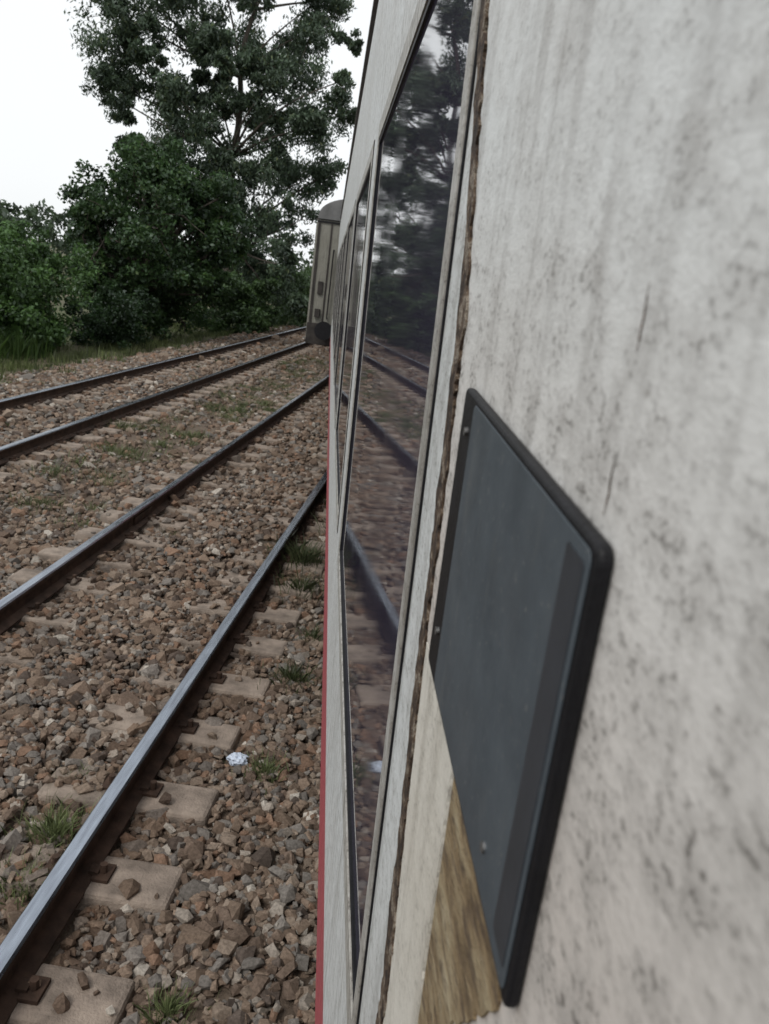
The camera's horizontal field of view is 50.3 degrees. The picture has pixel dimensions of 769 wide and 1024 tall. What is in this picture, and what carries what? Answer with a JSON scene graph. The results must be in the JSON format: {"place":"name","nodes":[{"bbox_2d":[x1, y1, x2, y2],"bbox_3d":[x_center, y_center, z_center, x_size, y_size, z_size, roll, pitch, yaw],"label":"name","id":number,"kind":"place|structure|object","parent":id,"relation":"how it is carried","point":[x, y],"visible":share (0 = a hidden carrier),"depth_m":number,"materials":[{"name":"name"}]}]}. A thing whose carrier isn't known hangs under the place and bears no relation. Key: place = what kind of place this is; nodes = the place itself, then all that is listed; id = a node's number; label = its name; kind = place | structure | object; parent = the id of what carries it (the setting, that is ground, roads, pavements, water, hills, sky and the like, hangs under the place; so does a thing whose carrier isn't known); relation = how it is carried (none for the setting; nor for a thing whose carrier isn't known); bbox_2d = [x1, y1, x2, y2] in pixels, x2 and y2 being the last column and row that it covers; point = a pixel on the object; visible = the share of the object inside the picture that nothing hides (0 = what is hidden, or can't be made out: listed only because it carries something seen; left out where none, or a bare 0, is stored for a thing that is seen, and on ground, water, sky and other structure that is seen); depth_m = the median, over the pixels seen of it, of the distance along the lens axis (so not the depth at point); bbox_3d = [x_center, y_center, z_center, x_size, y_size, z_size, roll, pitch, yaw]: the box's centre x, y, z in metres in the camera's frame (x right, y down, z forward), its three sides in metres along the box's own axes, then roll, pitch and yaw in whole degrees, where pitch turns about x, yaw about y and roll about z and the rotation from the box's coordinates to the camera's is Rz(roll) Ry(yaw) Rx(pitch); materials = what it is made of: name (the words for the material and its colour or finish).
{"place":"outdoors","nodes":[
{"label":"outdoors","id":0,"kind":"place"},
{"bbox_2d":[0,323,68,364],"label":"reed grass","id":1,"kind":"structure","parent":0,"point":[24,347],"depth_m":19.15,"materials":[{"name":"green plant"}]},
{"bbox_2d":[0,317,304,382],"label":"verge grass","id":2,"kind":"structure","parent":0,"point":[156,343],"depth_m":21.46,"materials":[{"name":"green plant"}]},
{"bbox_2d":[0,240,329,1023],"bbox_3d":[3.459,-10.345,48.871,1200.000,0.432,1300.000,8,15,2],"label":"ground","id":3,"kind":"structure","parent":0,"point":[222,992],"depth_m":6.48,"materials":[{"name":"gravel"}]},
{"bbox_2d":[0,216,100,352],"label":"shrub","id":4,"kind":"object","parent":3,"relation":"on","point":[24,301],"visible":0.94,"depth_m":20.00,"materials":[{"name":"green plant"}]},
{"bbox_2d":[49,279,160,350],"bbox_3d":[-7.903,-5.744,23.884,2.954,1.956,4.134,8,15,2],"label":"shrub","id":5,"kind":"object","parent":3,"relation":"on","point":[115,320],"visible":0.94,"depth_m":23.14,"materials":[{"name":"green plant"}]},
{"bbox_2d":[0,198,313,281],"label":"distant trees","id":6,"kind":"object","parent":3,"relation":"on","point":[30,213],"visible":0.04,"depth_m":63.34,"materials":[{"name":"green plant"}]},
{"bbox_2d":[57,130,258,340],"bbox_3d":[-7.197,-8.643,26.222,5.943,6.400,6.359,-2,18,-31],"label":"broadleaf tree","id":7,"kind":"object","parent":3,"relation":"on","point":[160,262],"visible":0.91,"depth_m":24.94,"materials":[{"name":"green plant"}]},
{"bbox_2d":[0,326,321,478],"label":"railway track","id":8,"kind":"structure","parent":3,"relation":"on","point":[36,444],"depth_m":13.75,"materials":[{"name":"metal"}]},
{"bbox_2d":[0,369,328,1023],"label":"railway track","id":9,"kind":"structure","parent":3,"relation":"on","point":[85,870],"depth_m":4.39,"materials":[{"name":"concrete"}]},
{"bbox_2d":[305,199,342,352],"bbox_3d":[0.613,-8.285,30.593,3.142,4.246,23.400,8,15,2],"label":"passenger train coach","id":10,"kind":"object","parent":9,"relation":"on","point":[320,303],"visible":0.11,"depth_m":19.72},
{"bbox_2d":[0,345,329,1023],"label":"weeds","id":11,"kind":"object","parent":3,"relation":"on","point":[55,828],"visible":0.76,"depth_m":6.83,"materials":[{"name":"green plant"}]},
{"bbox_2d":[64,0,364,317],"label":"eucalyptus tree","id":12,"kind":"object","parent":3,"relation":"on","point":[207,43],"visible":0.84,"depth_m":32.59,"materials":[{"name":"green plant"}]},
{"bbox_2d":[186,264,282,333],"bbox_3d":[-6.098,-8.387,32.446,3.840,2.948,5.219,8,15,2],"label":"hedge mass","id":13,"kind":"object","parent":3,"relation":"on","point":[236,307],"visible":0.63,"depth_m":31.88,"materials":[{"name":"green plant"}]},
{"bbox_2d":[226,752,247,765],"bbox_3d":[-0.764,1.282,4.250,0.117,0.067,0.089,8,15,2],"label":"plastic bag","id":14,"kind":"object","parent":3,"relation":"on","point":[235,758],"visible":0.98,"depth_m":4.23,"materials":[{"name":"white plastic"}]},
{"bbox_2d":[251,259,311,326],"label":"hedge mass","id":15,"kind":"object","parent":3,"relation":"on","point":[302,281],"visible":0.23,"depth_m":40.14,"materials":[{"name":"green plant"}]},
{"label":"railway track","id":16,"kind":"structure","parent":3,"relation":"on","visible":0},
{"bbox_2d":[315,0,768,1023],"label":"passenger train coach","id":17,"kind":"object","parent":16,"relation":"on","point":[553,242],"visible":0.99,"depth_m":0.30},
{"bbox_2d":[333,0,473,968],"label":"window glass","id":18,"kind":"structure","parent":17,"relation":"in","point":[418,148],"depth_m":1.15,"materials":[{"name":"grey"}]},
{"bbox_2d":[332,0,480,1023],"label":"window frame","id":19,"kind":"structure","parent":17,"relation":"in","point":[354,976],"depth_m":0.95,"materials":[{"name":"grey metal"}]},
{"bbox_2d":[429,388,613,1007],"bbox_3d":[0.050,0.057,0.411,0.009,0.192,0.275,5,19,-5],"label":"coach plate","id":20,"kind":"object","parent":17,"relation":"attached to","point":[526,568],"visible":1,"depth_m":0.34,"materials":[{"name":"grey metal"}]},
{"bbox_2d":[0,0,372,267],"label":"sky","id":21,"kind":"structure","parent":0,"point":[47,125],"materials":[{"name":"white"}]}
]}

